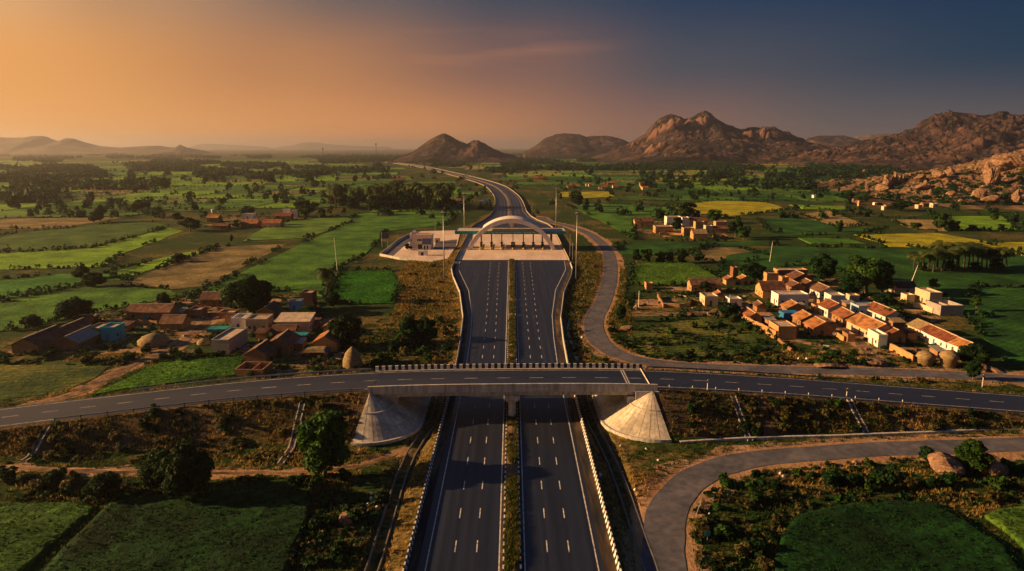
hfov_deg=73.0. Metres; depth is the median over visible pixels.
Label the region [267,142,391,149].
hill
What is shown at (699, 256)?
tree
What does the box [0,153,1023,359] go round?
woodland
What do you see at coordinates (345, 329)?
tree
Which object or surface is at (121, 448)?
shrub
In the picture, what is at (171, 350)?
shrub
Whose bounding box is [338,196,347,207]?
tree
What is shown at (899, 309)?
tree
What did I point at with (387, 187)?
palm tree
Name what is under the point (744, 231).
tree
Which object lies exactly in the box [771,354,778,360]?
shrub
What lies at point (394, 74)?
sky
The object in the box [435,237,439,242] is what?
kiosk
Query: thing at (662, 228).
house
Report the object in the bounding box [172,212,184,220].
tree
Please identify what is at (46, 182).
tree
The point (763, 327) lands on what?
compound wall
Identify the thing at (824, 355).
shrub
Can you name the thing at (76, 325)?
house
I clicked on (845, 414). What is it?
shrub
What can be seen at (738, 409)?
drain chute
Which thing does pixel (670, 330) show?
shrub
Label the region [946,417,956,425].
shrub
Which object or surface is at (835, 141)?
hill
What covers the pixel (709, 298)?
house
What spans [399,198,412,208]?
tree
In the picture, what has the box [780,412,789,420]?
shrub
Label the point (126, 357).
shrub
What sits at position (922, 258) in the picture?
palm tree
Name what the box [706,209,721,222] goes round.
tree
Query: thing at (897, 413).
shrub
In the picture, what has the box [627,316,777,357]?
field
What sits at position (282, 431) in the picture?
shrub
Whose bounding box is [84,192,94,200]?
tree
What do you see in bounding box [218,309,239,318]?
house
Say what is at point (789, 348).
compound wall
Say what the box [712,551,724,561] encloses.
shrub
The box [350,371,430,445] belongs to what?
bridge abutment slope
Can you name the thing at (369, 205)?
tree
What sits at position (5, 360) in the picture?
shrub
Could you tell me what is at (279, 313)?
house
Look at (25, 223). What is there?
farmland
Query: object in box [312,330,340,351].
house
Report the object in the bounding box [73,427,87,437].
shrub
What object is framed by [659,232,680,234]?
compound wall
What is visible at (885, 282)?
tree
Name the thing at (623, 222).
field
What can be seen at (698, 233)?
house
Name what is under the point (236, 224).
tree
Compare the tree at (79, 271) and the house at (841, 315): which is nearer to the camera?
the house at (841, 315)
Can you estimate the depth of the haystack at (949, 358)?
193.07 m
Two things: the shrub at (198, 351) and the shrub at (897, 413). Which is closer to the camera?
the shrub at (897, 413)
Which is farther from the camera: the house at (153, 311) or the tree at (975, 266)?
the tree at (975, 266)
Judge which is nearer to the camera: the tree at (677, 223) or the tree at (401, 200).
the tree at (677, 223)
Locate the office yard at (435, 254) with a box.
[382,230,459,260]
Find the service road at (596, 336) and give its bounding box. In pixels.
[538,217,1023,382]
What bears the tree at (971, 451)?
on the ground at (534, 197)
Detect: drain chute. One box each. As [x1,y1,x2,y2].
[20,426,49,461]
[277,403,304,464]
[730,396,753,440]
[846,399,868,432]
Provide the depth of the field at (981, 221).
566.19 m
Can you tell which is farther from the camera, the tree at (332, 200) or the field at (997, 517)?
the tree at (332, 200)
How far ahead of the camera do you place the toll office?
416.59 m
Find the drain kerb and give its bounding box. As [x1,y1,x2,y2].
[567,269,587,361]
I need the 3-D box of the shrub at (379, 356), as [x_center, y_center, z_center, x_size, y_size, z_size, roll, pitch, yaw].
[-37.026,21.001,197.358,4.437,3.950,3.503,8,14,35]
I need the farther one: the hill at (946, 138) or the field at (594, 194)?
the hill at (946, 138)
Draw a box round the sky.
[0,0,1023,148]
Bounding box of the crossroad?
[0,369,1023,427]
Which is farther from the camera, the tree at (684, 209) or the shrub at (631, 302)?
the tree at (684, 209)
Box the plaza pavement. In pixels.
[456,234,567,259]
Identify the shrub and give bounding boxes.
[0,465,17,482]
[0,475,15,484]
[2,356,9,363]
[22,435,35,445]
[28,350,37,355]
[28,479,43,491]
[39,470,60,489]
[41,467,67,480]
[42,351,51,358]
[42,450,54,461]
[47,433,56,443]
[53,477,64,486]
[55,439,71,449]
[56,436,66,442]
[57,425,65,431]
[58,485,72,496]
[59,475,75,489]
[61,445,74,454]
[66,470,77,480]
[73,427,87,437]
[80,354,90,363]
[106,343,115,347]
[107,430,119,442]
[116,441,128,452]
[119,484,127,489]
[121,354,130,360]
[128,352,135,358]
[138,416,151,430]
[140,343,151,352]
[148,403,158,416]
[151,426,159,432]
[158,353,166,358]
[168,346,176,354]
[180,354,187,359]
[194,348,203,354]
[210,350,225,356]
[216,413,229,423]
[248,330,255,337]
[270,400,278,405]
[277,427,286,437]
[286,474,307,487]
[306,555,320,567]
[307,509,325,530]
[308,474,322,490]
[311,366,324,374]
[315,400,323,409]
[329,511,342,523]
[330,533,347,556]
[337,467,351,480]
[340,504,361,523]
[356,539,367,547]
[369,358,378,367]
[373,485,389,504]
[376,352,389,363]
[382,356,393,365]
[387,340,399,351]
[395,333,403,338]
[396,339,406,347]
[399,346,407,355]
[414,346,426,354]
[423,352,432,362]
[440,339,452,350]
[607,326,615,331]
[614,335,624,341]
[623,340,629,347]
[627,298,634,305]
[667,327,674,333]
[673,352,681,357]
[684,348,694,357]
[687,402,696,412]
[687,516,708,528]
[689,524,709,537]
[690,429,698,435]
[692,321,697,327]
[703,524,715,532]
[706,342,712,349]
[707,513,715,521]
[711,524,735,540]
[712,502,722,510]
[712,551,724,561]
[718,472,734,488]
[718,475,737,486]
[733,541,751,558]
[739,421,752,430]
[741,537,769,552]
[743,499,754,509]
[744,404,756,413]
[745,480,764,504]
[750,426,763,436]
[750,546,764,558]
[751,422,761,427]
[751,469,759,476]
[751,526,766,532]
[755,475,766,486]
[756,556,774,570]
[760,338,767,344]
[761,351,770,355]
[764,531,776,540]
[766,479,780,489]
[767,494,777,504]
[770,399,783,405]
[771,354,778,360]
[778,355,784,360]
[779,415,787,421]
[779,424,786,433]
[780,404,793,411]
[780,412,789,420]
[791,468,802,475]
[804,412,812,419]
[806,471,815,477]
[810,349,819,354]
[812,421,820,428]
[815,357,825,362]
[821,352,828,358]
[821,409,829,416]
[821,469,843,487]
[824,460,830,466]
[831,398,845,406]
[833,349,841,354]
[834,495,842,500]
[837,470,864,488]
[840,411,850,416]
[843,357,858,364]
[847,352,855,357]
[849,425,860,432]
[850,348,857,354]
[861,357,869,365]
[864,457,878,467]
[864,473,881,491]
[871,463,896,485]
[893,410,902,418]
[903,478,918,490]
[915,376,926,382]
[918,445,934,460]
[920,475,935,488]
[928,422,939,430]
[936,471,956,486]
[936,496,946,501]
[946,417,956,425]
[966,407,976,416]
[966,418,977,426]
[982,476,1010,489]
[985,490,1007,502]
[1000,457,1012,471]
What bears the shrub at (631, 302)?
on the ground at (534, 197)
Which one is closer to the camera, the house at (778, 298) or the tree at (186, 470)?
the tree at (186, 470)
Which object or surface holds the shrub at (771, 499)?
on the ground at (534, 197)
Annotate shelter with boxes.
[206,326,231,331]
[295,332,309,336]
[778,310,797,318]
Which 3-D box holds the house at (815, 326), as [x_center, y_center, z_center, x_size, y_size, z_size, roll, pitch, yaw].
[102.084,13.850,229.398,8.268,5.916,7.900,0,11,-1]
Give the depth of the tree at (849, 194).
790.51 m
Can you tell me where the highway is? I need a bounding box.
[396,163,616,570]
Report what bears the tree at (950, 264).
on the ground at (534, 197)
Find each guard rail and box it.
[54,388,364,421]
[131,368,371,392]
[647,366,849,381]
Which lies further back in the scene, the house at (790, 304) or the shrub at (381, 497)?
the house at (790, 304)
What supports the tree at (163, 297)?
on the ground at (534, 197)
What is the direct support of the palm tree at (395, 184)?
on the farmland at (13, 214)
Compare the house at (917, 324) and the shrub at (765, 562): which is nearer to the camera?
the shrub at (765, 562)
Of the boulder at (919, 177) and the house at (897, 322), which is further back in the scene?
the boulder at (919, 177)
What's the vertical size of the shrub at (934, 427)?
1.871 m
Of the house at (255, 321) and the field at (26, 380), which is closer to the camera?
the field at (26, 380)
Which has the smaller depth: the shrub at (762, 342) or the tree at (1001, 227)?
the shrub at (762, 342)
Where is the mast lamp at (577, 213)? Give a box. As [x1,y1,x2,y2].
[574,212,579,279]
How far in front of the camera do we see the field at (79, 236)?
482.96 m
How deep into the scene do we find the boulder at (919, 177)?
872.71 m
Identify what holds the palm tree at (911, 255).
on the field at (954, 284)
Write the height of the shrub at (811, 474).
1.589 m
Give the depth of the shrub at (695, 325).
236.01 m
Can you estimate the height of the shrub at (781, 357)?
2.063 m
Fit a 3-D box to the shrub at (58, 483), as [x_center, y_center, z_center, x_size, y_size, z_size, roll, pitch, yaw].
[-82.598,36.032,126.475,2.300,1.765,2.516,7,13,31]
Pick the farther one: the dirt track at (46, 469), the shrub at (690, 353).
the shrub at (690, 353)
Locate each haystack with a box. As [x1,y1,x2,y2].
[137,333,168,347]
[197,338,209,345]
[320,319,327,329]
[343,347,362,368]
[915,350,935,366]
[937,350,959,368]
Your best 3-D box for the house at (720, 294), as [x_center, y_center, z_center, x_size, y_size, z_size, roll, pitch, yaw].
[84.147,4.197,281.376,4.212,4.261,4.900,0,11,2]
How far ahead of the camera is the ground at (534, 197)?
165.05 m
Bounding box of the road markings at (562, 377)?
[1,370,1015,425]
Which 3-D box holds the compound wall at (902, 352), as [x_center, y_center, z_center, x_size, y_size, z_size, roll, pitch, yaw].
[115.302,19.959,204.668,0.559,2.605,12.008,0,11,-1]
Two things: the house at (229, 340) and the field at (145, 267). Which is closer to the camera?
the house at (229, 340)
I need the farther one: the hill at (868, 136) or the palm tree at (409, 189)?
the hill at (868, 136)
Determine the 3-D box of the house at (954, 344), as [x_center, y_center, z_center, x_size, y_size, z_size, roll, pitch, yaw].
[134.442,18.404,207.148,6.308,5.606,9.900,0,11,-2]
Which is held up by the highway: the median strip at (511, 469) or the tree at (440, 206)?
the median strip at (511, 469)
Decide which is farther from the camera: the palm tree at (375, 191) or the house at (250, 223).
the palm tree at (375, 191)
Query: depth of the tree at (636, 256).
369.36 m
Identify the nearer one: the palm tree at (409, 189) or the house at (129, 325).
the house at (129, 325)
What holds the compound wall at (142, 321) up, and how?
on the ground at (534, 197)
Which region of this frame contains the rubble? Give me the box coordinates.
[49,269,943,372]
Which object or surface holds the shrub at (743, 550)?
on the ground at (534, 197)
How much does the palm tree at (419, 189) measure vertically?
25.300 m
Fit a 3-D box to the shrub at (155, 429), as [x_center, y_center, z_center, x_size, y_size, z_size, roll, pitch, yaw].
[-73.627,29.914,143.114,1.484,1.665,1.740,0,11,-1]
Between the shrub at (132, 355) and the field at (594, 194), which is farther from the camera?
the field at (594, 194)
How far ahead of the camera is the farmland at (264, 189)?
1078.88 m
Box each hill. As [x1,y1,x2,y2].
[0,136,214,153]
[168,145,194,153]
[188,144,272,149]
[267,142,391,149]
[392,133,516,162]
[522,133,629,157]
[590,111,830,162]
[768,110,1023,170]
[806,135,861,147]
[815,148,1023,204]
[854,134,890,139]
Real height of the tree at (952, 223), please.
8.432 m
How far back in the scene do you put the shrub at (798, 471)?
129.84 m
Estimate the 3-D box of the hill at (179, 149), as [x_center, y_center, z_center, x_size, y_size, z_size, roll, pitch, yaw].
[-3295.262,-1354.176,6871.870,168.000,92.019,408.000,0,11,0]
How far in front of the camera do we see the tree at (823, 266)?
317.07 m
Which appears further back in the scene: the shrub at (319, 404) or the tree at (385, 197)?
the tree at (385, 197)
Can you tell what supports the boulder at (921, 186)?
on the hill at (978, 164)
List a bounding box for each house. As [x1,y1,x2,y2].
[9,325,69,352]
[52,325,100,349]
[59,317,93,333]
[74,314,95,321]
[91,323,107,338]
[100,322,125,340]
[123,321,134,331]
[125,303,180,319]
[158,314,190,329]
[174,308,187,313]
[187,306,207,315]
[198,292,228,306]
[206,214,221,221]
[211,327,247,353]
[212,223,230,229]
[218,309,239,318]
[224,313,236,322]
[231,313,251,326]
[234,361,272,376]
[240,219,260,227]
[242,213,255,218]
[243,339,277,361]
[245,314,272,331]
[254,328,270,339]
[256,300,282,318]
[262,219,284,227]
[269,329,300,354]
[270,325,299,335]
[274,213,293,219]
[274,312,315,331]
[278,310,294,314]
[283,209,290,212]
[289,299,303,309]
[292,210,299,216]
[294,337,307,349]
[300,290,316,304]
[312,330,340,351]
[313,317,321,328]
[321,319,332,331]
[393,178,404,182]
[450,198,461,204]
[633,217,653,226]
[644,281,652,289]
[653,225,672,232]
[664,216,680,224]
[681,216,689,225]
[681,227,693,235]
[686,278,721,292]
[689,217,708,225]
[690,229,707,238]
[693,221,704,228]
[699,292,718,305]
[703,225,712,232]
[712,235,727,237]
[713,221,726,225]
[713,226,727,232]
[713,289,724,299]
[722,275,735,284]
[725,296,741,306]
[730,266,738,277]
[737,274,750,284]
[739,306,762,322]
[752,300,766,311]
[754,281,786,297]
[762,271,778,280]
[763,316,776,325]
[768,320,796,338]
[771,290,808,305]
[773,267,807,276]
[778,275,788,285]
[780,299,807,311]
[785,280,805,291]
[786,270,812,281]
[791,309,813,327]
[791,322,800,333]
[798,278,814,291]
[802,316,836,335]
[808,282,837,298]
[811,303,818,312]
[815,298,825,302]
[817,298,850,317]
[824,292,845,303]
[830,306,855,325]
[841,300,853,309]
[842,331,855,341]
[846,293,859,301]
[846,312,892,336]
[850,302,870,314]
[866,301,905,323]
[867,328,887,347]
[884,324,907,342]
[887,317,906,327]
[889,281,916,293]
[900,293,914,301]
[900,327,918,339]
[906,318,929,335]
[915,204,921,208]
[915,287,942,303]
[919,323,957,349]
[920,202,930,206]
[926,300,963,315]
[928,345,944,357]
[929,203,937,207]
[946,334,974,352]
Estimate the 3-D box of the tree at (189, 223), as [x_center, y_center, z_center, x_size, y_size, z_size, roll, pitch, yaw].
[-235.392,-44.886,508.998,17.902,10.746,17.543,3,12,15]
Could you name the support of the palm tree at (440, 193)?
on the farmland at (13, 214)
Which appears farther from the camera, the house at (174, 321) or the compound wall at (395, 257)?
the compound wall at (395, 257)
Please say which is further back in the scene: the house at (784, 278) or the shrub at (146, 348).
the house at (784, 278)
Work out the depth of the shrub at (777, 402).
151.92 m
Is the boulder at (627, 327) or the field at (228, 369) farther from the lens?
the boulder at (627, 327)
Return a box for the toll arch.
[467,216,555,249]
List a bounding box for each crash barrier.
[387,162,494,261]
[402,262,463,570]
[403,163,569,261]
[560,262,621,570]
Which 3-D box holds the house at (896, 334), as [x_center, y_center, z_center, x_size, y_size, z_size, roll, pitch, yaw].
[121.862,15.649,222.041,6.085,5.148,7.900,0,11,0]
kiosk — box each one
[418,250,427,255]
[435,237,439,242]
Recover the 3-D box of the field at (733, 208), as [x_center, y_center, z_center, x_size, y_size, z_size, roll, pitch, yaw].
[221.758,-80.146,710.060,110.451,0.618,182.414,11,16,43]
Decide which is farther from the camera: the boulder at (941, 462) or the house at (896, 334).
the house at (896, 334)
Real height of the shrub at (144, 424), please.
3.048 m
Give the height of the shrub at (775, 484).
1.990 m
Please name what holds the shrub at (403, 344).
on the ground at (534, 197)
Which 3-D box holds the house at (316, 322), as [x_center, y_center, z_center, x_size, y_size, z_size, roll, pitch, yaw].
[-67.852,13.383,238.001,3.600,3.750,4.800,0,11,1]
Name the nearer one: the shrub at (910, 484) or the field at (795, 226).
the shrub at (910, 484)
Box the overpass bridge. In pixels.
[367,363,658,416]
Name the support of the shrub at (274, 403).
on the ground at (534, 197)
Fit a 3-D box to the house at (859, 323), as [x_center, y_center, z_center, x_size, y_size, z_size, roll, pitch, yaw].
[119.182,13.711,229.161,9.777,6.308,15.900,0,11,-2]
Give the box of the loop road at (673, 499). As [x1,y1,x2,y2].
[642,437,1023,570]
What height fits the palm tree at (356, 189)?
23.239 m
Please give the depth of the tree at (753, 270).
321.30 m
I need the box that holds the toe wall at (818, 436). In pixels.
[680,429,1020,442]
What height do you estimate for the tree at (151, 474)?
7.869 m
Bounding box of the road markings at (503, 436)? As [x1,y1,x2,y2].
[412,165,599,570]
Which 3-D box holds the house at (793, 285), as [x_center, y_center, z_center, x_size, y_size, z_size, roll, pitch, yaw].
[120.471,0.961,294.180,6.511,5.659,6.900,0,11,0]
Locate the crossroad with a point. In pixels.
(31, 414)
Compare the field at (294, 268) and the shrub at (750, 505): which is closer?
the shrub at (750, 505)
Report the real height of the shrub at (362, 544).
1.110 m
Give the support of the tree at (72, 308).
on the ground at (534, 197)
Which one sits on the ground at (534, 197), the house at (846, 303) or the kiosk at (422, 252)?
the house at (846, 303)
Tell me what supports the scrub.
on the ground at (534, 197)
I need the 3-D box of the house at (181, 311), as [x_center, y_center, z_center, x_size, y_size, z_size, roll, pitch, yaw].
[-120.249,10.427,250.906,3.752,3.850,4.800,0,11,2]
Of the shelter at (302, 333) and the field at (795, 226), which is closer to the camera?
the shelter at (302, 333)
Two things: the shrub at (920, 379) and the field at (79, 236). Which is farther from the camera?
the field at (79, 236)
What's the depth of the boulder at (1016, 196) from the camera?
749.90 m
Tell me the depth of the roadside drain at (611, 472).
130.31 m
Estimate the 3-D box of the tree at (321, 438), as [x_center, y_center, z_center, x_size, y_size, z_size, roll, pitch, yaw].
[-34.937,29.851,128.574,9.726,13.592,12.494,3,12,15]
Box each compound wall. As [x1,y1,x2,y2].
[135,319,157,324]
[380,230,432,261]
[657,294,663,307]
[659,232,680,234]
[664,297,691,307]
[746,317,776,337]
[777,338,791,351]
[836,332,844,340]
[889,343,913,361]
[913,302,932,312]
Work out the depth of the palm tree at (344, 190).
694.70 m
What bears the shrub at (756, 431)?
on the ground at (534, 197)
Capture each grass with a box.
[0,251,1023,570]
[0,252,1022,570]
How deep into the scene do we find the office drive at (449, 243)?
437.80 m
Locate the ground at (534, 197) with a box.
[0,149,1023,570]
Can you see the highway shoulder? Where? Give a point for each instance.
(608, 560)
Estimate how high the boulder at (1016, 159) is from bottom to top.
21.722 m
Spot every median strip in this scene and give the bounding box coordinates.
[398,163,513,227]
[502,261,521,570]
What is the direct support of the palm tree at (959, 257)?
on the field at (954, 284)
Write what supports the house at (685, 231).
on the ground at (534, 197)
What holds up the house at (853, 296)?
on the ground at (534, 197)
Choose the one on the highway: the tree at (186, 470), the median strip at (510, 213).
the median strip at (510, 213)
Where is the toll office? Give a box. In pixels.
[409,231,433,249]
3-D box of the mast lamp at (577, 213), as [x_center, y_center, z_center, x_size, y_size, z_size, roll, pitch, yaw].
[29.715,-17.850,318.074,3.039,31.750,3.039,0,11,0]
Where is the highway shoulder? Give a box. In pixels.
[407,262,616,570]
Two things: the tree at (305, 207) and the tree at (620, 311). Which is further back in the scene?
the tree at (305, 207)
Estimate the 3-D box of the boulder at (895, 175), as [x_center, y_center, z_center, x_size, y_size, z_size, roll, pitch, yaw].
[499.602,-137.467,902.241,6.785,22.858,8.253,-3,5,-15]
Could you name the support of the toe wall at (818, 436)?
on the ground at (534, 197)
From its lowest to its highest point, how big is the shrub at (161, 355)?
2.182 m
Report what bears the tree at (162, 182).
on the farmland at (13, 214)
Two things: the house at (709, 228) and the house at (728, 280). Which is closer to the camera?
the house at (728, 280)
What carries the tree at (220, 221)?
on the ground at (534, 197)
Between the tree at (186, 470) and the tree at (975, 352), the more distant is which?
the tree at (975, 352)
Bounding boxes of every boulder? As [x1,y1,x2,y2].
[338,508,354,526]
[620,325,633,330]
[814,363,845,367]
[851,459,857,464]
[865,357,889,366]
[875,184,889,191]
[882,174,894,187]
[893,171,897,183]
[912,183,930,189]
[913,174,925,180]
[927,452,965,476]
[931,170,946,177]
[944,168,954,175]
[945,191,955,195]
[970,188,986,198]
[980,195,999,202]
[981,363,987,372]
[982,162,1000,184]
[985,159,1016,170]
[988,366,1004,373]
[988,461,1008,476]
[992,153,1023,166]
[1011,189,1021,201]
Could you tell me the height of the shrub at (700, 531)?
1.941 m
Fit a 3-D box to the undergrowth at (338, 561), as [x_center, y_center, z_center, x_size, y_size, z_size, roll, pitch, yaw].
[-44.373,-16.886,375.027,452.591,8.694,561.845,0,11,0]
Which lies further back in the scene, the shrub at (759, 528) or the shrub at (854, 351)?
the shrub at (854, 351)
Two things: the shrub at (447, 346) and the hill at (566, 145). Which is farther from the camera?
the hill at (566, 145)
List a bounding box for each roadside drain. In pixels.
[364,363,443,570]
[579,395,658,570]
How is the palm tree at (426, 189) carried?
on the farmland at (13, 214)
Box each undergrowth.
[0,211,1023,570]
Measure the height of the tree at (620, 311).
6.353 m
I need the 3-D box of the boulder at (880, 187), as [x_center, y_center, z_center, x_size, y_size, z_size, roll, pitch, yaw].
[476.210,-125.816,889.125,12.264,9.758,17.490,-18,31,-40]
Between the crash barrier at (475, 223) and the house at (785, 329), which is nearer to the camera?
the house at (785, 329)
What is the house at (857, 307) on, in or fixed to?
on the ground at (534, 197)
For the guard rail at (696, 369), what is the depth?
167.84 m
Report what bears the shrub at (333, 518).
on the ground at (534, 197)
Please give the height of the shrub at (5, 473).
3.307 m
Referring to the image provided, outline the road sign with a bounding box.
[705,531,710,540]
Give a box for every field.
[0,222,166,250]
[0,228,182,269]
[0,274,120,300]
[0,284,184,331]
[0,361,110,399]
[0,501,95,570]
[44,489,312,570]
[92,355,243,394]
[116,248,214,275]
[133,244,285,288]
[188,211,461,298]
[244,215,350,240]
[335,271,398,304]
[559,191,613,197]
[573,203,677,239]
[615,241,776,255]
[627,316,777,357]
[632,262,716,285]
[670,201,788,216]
[690,246,749,261]
[716,246,1023,314]
[763,217,882,235]
[774,500,1023,570]
[804,211,862,226]
[854,233,1005,250]
[891,219,945,230]
[951,216,1018,230]
[964,286,1023,363]
[984,506,1023,547]
[998,242,1023,255]
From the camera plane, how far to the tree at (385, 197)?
721.69 m
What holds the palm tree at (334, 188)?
on the ground at (534, 197)
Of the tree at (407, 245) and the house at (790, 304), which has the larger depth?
the tree at (407, 245)
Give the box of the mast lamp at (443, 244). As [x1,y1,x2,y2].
[440,212,445,277]
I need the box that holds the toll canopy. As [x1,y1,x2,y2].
[455,228,565,246]
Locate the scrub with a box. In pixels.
[841,170,1023,205]
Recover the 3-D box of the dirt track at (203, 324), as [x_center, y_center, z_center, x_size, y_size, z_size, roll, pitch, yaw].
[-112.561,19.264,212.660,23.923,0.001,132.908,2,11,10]
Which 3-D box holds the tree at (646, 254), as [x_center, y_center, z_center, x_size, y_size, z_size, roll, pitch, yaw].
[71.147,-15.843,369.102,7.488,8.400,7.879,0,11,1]
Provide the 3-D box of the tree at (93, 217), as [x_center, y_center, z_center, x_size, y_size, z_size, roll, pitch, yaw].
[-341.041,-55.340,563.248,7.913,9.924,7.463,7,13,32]
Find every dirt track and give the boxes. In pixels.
[5,454,395,473]
[21,301,235,405]
[630,310,755,314]
[819,317,892,368]
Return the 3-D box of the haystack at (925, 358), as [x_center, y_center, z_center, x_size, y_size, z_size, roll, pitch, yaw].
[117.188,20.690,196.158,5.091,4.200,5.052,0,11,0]
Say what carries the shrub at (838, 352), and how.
on the ground at (534, 197)
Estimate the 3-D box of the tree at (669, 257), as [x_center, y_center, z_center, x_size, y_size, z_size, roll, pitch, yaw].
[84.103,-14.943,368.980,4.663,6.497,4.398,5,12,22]
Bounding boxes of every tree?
[6,195,21,208]
[19,314,43,327]
[35,204,42,209]
[39,179,54,187]
[53,296,93,320]
[70,266,89,277]
[80,471,122,500]
[81,272,106,286]
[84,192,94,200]
[88,211,97,222]
[94,204,106,221]
[131,199,151,209]
[136,448,170,487]
[156,177,171,189]
[156,292,171,302]
[159,441,214,499]
[163,169,170,174]
[170,253,185,261]
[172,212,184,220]
[176,217,201,230]
[212,219,225,222]
[216,198,226,214]
[220,274,273,313]
[232,220,239,227]
[240,205,254,214]
[267,175,275,181]
[272,193,277,202]
[293,200,318,216]
[293,304,322,312]
[295,410,350,475]
[310,181,318,186]
[313,267,336,298]
[325,187,331,204]
[325,291,340,307]
[327,196,339,204]
[327,312,361,346]
[329,186,339,198]
[331,191,340,208]
[336,186,347,196]
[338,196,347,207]
[346,196,358,209]
[352,186,362,208]
[354,191,363,207]
[355,194,367,204]
[362,185,373,199]
[366,201,373,208]
[371,186,383,208]
[372,200,378,209]
[379,183,392,201]
[384,193,393,200]
[387,181,402,198]
[388,200,398,208]
[392,186,403,207]
[392,190,399,208]
[398,314,417,341]
[399,188,408,208]
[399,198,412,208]
[402,197,410,208]
[403,183,415,208]
[404,243,411,248]
[409,184,421,208]
[411,198,420,207]
[413,185,425,208]
[415,316,437,341]
[417,185,431,208]
[426,196,432,207]
[429,184,440,201]
[429,199,443,209]
[432,188,444,204]
[434,202,444,209]
[441,183,455,204]
[442,195,452,204]
[444,189,453,205]
[570,191,582,205]
[615,305,626,320]
[632,249,640,262]
[639,249,651,262]
[655,209,667,219]
[656,251,665,261]
[666,252,673,260]
[670,217,682,230]
[672,202,696,215]
[677,250,688,261]
[683,296,691,307]
[693,210,700,216]
[694,252,704,261]
[699,281,711,291]
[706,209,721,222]
[717,302,740,316]
[727,215,742,236]
[736,226,750,238]
[739,262,766,278]
[808,253,837,280]
[835,220,843,231]
[837,273,867,292]
[838,190,854,200]
[846,254,894,293]
[871,292,898,305]
[875,268,895,291]
[883,306,905,318]
[889,200,913,210]
[904,251,919,269]
[910,222,922,229]
[912,254,937,270]
[916,262,927,270]
[918,248,951,271]
[927,240,956,268]
[928,278,940,288]
[930,213,947,230]
[933,249,964,270]
[940,256,952,270]
[946,219,960,229]
[946,260,957,269]
[948,244,976,270]
[951,244,968,268]
[953,438,995,470]
[954,242,974,266]
[957,343,991,362]
[963,244,983,269]
[964,360,983,379]
[969,262,982,270]
[969,295,981,310]
[972,243,994,261]
[976,252,999,269]
[988,247,1014,269]
[989,213,1000,220]
[989,258,1005,268]
[997,224,1005,230]
[1010,214,1018,221]
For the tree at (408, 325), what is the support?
on the ground at (534, 197)
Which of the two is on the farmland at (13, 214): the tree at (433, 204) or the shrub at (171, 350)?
the tree at (433, 204)
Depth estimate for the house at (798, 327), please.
229.73 m
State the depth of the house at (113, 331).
221.65 m
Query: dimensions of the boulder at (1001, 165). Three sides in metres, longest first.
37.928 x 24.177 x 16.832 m
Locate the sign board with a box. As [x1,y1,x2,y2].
[381,232,388,243]
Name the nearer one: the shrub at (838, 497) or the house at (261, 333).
the shrub at (838, 497)
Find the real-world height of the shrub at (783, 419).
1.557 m
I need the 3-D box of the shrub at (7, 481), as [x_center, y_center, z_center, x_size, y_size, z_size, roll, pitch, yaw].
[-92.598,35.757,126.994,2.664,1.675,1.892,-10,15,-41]
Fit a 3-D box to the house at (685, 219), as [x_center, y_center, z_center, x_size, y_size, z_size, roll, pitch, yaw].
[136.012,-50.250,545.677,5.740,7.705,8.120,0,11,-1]
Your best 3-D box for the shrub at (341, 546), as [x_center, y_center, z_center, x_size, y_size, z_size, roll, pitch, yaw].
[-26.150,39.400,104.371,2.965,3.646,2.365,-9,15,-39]
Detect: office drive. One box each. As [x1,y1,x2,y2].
[385,232,417,255]
[433,239,456,249]
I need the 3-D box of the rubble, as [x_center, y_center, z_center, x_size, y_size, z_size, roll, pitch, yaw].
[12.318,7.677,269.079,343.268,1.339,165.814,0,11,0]
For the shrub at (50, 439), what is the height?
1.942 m
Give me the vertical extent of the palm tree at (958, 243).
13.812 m
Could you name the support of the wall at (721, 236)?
on the ground at (534, 197)
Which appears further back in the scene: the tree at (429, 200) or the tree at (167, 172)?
the tree at (167, 172)
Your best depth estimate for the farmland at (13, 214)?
896.42 m
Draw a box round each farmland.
[0,159,409,203]
[0,159,867,244]
[0,160,481,217]
[0,160,661,228]
[0,160,845,218]
[48,159,826,213]
[157,160,1023,229]
[447,159,802,175]
[636,164,783,180]
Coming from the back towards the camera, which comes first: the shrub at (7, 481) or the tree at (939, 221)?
the tree at (939, 221)
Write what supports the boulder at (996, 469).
on the ground at (534, 197)
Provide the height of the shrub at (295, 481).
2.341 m
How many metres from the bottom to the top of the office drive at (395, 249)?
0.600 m
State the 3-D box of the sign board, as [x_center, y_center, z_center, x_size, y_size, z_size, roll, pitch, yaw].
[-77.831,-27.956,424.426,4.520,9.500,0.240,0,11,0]
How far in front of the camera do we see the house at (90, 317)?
238.59 m
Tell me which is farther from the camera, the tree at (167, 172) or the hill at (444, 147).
the hill at (444, 147)
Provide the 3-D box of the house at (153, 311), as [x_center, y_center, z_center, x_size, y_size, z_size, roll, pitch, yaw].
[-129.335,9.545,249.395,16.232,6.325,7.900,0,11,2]
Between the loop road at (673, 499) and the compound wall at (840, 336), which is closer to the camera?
the loop road at (673, 499)
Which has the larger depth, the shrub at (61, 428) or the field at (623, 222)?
the field at (623, 222)
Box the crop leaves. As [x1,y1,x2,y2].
[0,261,1023,570]
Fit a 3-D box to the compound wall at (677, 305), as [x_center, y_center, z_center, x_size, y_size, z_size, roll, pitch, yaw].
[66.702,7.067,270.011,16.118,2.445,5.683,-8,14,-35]

